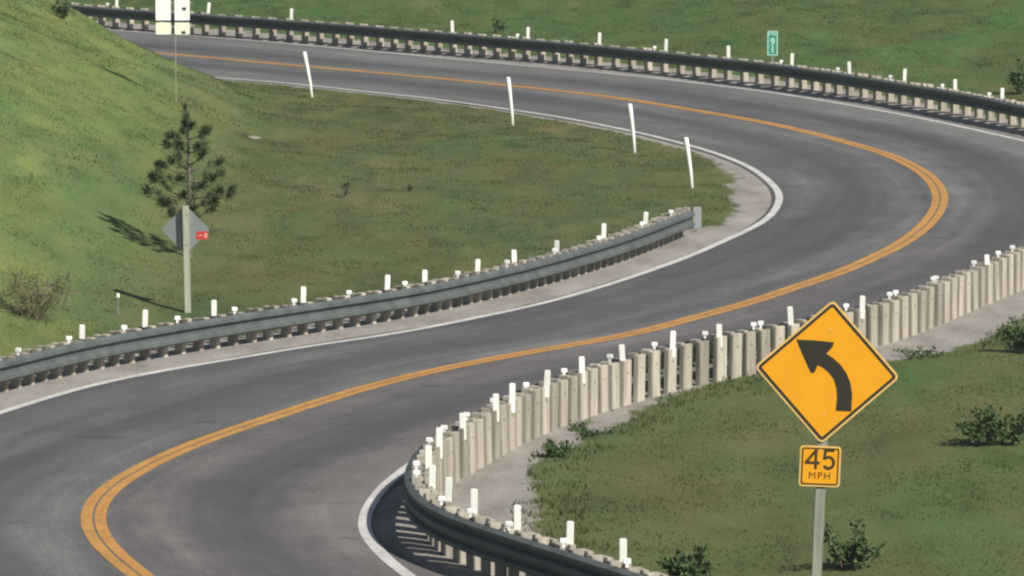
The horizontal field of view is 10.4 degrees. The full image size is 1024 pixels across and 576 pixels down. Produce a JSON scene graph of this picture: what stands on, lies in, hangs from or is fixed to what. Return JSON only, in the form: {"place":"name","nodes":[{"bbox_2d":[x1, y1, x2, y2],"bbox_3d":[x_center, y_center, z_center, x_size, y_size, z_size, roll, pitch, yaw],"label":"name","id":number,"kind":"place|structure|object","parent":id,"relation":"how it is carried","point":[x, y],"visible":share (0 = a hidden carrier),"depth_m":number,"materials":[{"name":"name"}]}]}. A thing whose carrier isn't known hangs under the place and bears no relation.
{"place":"outdoors","nodes":[
{"label":"outdoors","id":0,"kind":"place"},
{"bbox_2d":[0,0,1023,575],"bbox_3d":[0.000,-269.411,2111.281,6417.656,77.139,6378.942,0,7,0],"label":"ground","id":1,"kind":"structure","parent":0,"point":[500,484],"depth_m":124.91,"materials":[{"name":"green plant"}]},
{"bbox_2d":[0,258,83,320],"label":"dry brush","id":2,"kind":"object","parent":1,"relation":"on","point":[38,304],"visible":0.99,"depth_m":109.38,"materials":[{"name":"brown plant"}]},
{"bbox_2d":[51,0,72,19],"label":"bush","id":3,"kind":"object","parent":1,"relation":"on","point":[64,7],"visible":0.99,"depth_m":162.69,"materials":[{"name":"green plant"}]},
{"bbox_2d":[116,293,119,314],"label":"marker rod","id":4,"kind":"object","parent":1,"relation":"on","point":[117,295],"visible":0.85,"depth_m":111.81,"materials":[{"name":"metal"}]},
{"bbox_2d":[156,0,192,98],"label":"route sign pair","id":5,"kind":"object","parent":1,"relation":"on","point":[181,9],"visible":0.94,"depth_m":149.96,"materials":[{"name":"white metal"}]},
{"bbox_2d":[162,206,208,312],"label":"diamond sign","id":6,"kind":"object","parent":1,"relation":"on","point":[185,229],"visible":0.98,"depth_m":112.85,"materials":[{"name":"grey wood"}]},
{"bbox_2d":[140,102,237,257],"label":"pine sapling","id":7,"kind":"object","parent":1,"relation":"on","point":[163,201],"visible":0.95,"depth_m":120.91,"materials":[{"name":"green plant"}]},
{"bbox_2d":[247,136,260,139],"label":"rock","id":8,"kind":"object","parent":1,"relation":"on","point":[255,137],"visible":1,"depth_m":148.90,"materials":[{"name":"beige stone"}]},
{"bbox_2d":[302,52,312,97],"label":"snow stake","id":9,"kind":"object","parent":1,"relation":"on","point":[307,71],"visible":0.88,"depth_m":166.24,"materials":[{"name":"white plastic"}]},
{"bbox_2d":[341,176,350,196],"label":"seedling","id":10,"kind":"object","parent":1,"relation":"on","point":[346,191],"visible":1,"depth_m":135.38,"materials":[{"name":"green plant"}]},
{"bbox_2d":[0,207,701,391],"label":"guardrail","id":11,"kind":"object","parent":1,"relation":"on","point":[506,277],"visible":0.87,"depth_m":110.31,"materials":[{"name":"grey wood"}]},
{"bbox_2d":[491,13,507,33],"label":"bush","id":12,"kind":"object","parent":1,"relation":"on","point":[499,27],"visible":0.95,"depth_m":189.09,"materials":[{"name":"green plant"}]},
{"bbox_2d":[506,77,513,125],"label":"snow stake","id":13,"kind":"object","parent":1,"relation":"on","point":[508,83],"visible":0.88,"depth_m":156.52,"materials":[{"name":"white plastic"}]},
{"bbox_2d":[69,0,1023,126],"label":"guardrail","id":14,"kind":"object","parent":1,"relation":"on","point":[955,98],"visible":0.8,"depth_m":177.18,"materials":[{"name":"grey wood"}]},
{"bbox_2d":[541,438,575,457],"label":"weed clump","id":15,"kind":"object","parent":1,"relation":"on","point":[551,449],"visible":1,"depth_m":93.01,"materials":[{"name":"green plant"}]},
{"bbox_2d":[568,418,622,436],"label":"weed","id":16,"kind":"object","parent":1,"relation":"on","point":[584,430],"visible":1,"depth_m":95.75,"materials":[{"name":"green plant"}]},
{"bbox_2d":[627,104,635,152],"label":"snow stake","id":17,"kind":"object","parent":1,"relation":"on","point":[630,112],"visible":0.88,"depth_m":148.31,"materials":[{"name":"white plastic"}]},
{"bbox_2d":[656,540,719,575],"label":"bush","id":18,"kind":"object","parent":1,"relation":"on","point":[676,566],"visible":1,"depth_m":81.15,"materials":[{"name":"green plant"}]},
{"bbox_2d":[683,137,693,187],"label":"snow stake","id":19,"kind":"object","parent":1,"relation":"on","point":[687,150],"visible":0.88,"depth_m":138.65,"materials":[{"name":"white plastic"}]},
{"bbox_2d":[404,245,1023,575],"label":"guardrail","id":20,"kind":"object","parent":1,"relation":"on","point":[440,464],"visible":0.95,"depth_m":96.35,"materials":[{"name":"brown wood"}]},
{"bbox_2d":[767,31,777,61],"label":"mile marker","id":21,"kind":"object","parent":1,"relation":"on","point":[772,43],"visible":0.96,"depth_m":174.73,"materials":[{"name":"metal"}]},
{"bbox_2d":[757,302,897,575],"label":"curve warning sign","id":22,"kind":"object","parent":1,"relation":"on","point":[827,371],"visible":1,"depth_m":49.66,"materials":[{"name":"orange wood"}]},
{"bbox_2d":[823,516,886,570],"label":"bush","id":23,"kind":"object","parent":1,"relation":"on","point":[858,557],"visible":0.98,"depth_m":81.51,"materials":[{"name":"green plant"}]},
{"bbox_2d":[893,345,941,358],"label":"weed","id":24,"kind":"object","parent":1,"relation":"on","point":[911,354],"visible":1,"depth_m":106.09,"materials":[{"name":"green plant"}]},
{"bbox_2d":[951,402,1023,445],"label":"bush","id":25,"kind":"object","parent":1,"relation":"on","point":[984,432],"visible":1,"depth_m":94.56,"materials":[{"name":"green plant"}]},
{"bbox_2d":[996,317,1023,353],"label":"bush","id":26,"kind":"object","parent":1,"relation":"on","point":[1018,342],"visible":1,"depth_m":106.30,"materials":[{"name":"green plant"}]},
{"bbox_2d":[1004,58,1023,94],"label":"bush","id":27,"kind":"object","parent":1,"relation":"on","point":[1016,80],"visible":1,"depth_m":164.98,"materials":[{"name":"green plant"}]},
{"bbox_2d":[0,29,1023,575],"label":"road","id":28,"kind":"structure","parent":0,"point":[286,495],"depth_m":108.64,"materials":[{"name":"grey asphalt"}]},
{"bbox_2d":[358,463,415,575],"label":"white edge line","id":29,"kind":"object","parent":28,"relation":"on","point":[366,531],"visible":0.69,"depth_m":86.01,"materials":[{"name":"paint"}]},
{"bbox_2d":[0,77,782,413],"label":"white edge line","id":30,"kind":"object","parent":28,"relation":"on","point":[778,197],"visible":0.9,"depth_m":119.71,"materials":[{"name":"paint"}]},
{"bbox_2d":[81,52,947,575],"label":"yellow centre line","id":31,"kind":"object","parent":28,"relation":"on","point":[112,544],"visible":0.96,"depth_m":106.03,"materials":[{"name":"paint"}]},
{"bbox_2d":[115,30,1023,140],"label":"white edge line","id":32,"kind":"object","parent":28,"relation":"on","point":[660,78],"visible":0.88,"depth_m":171.15,"materials":[{"name":"paint"}]}
]}

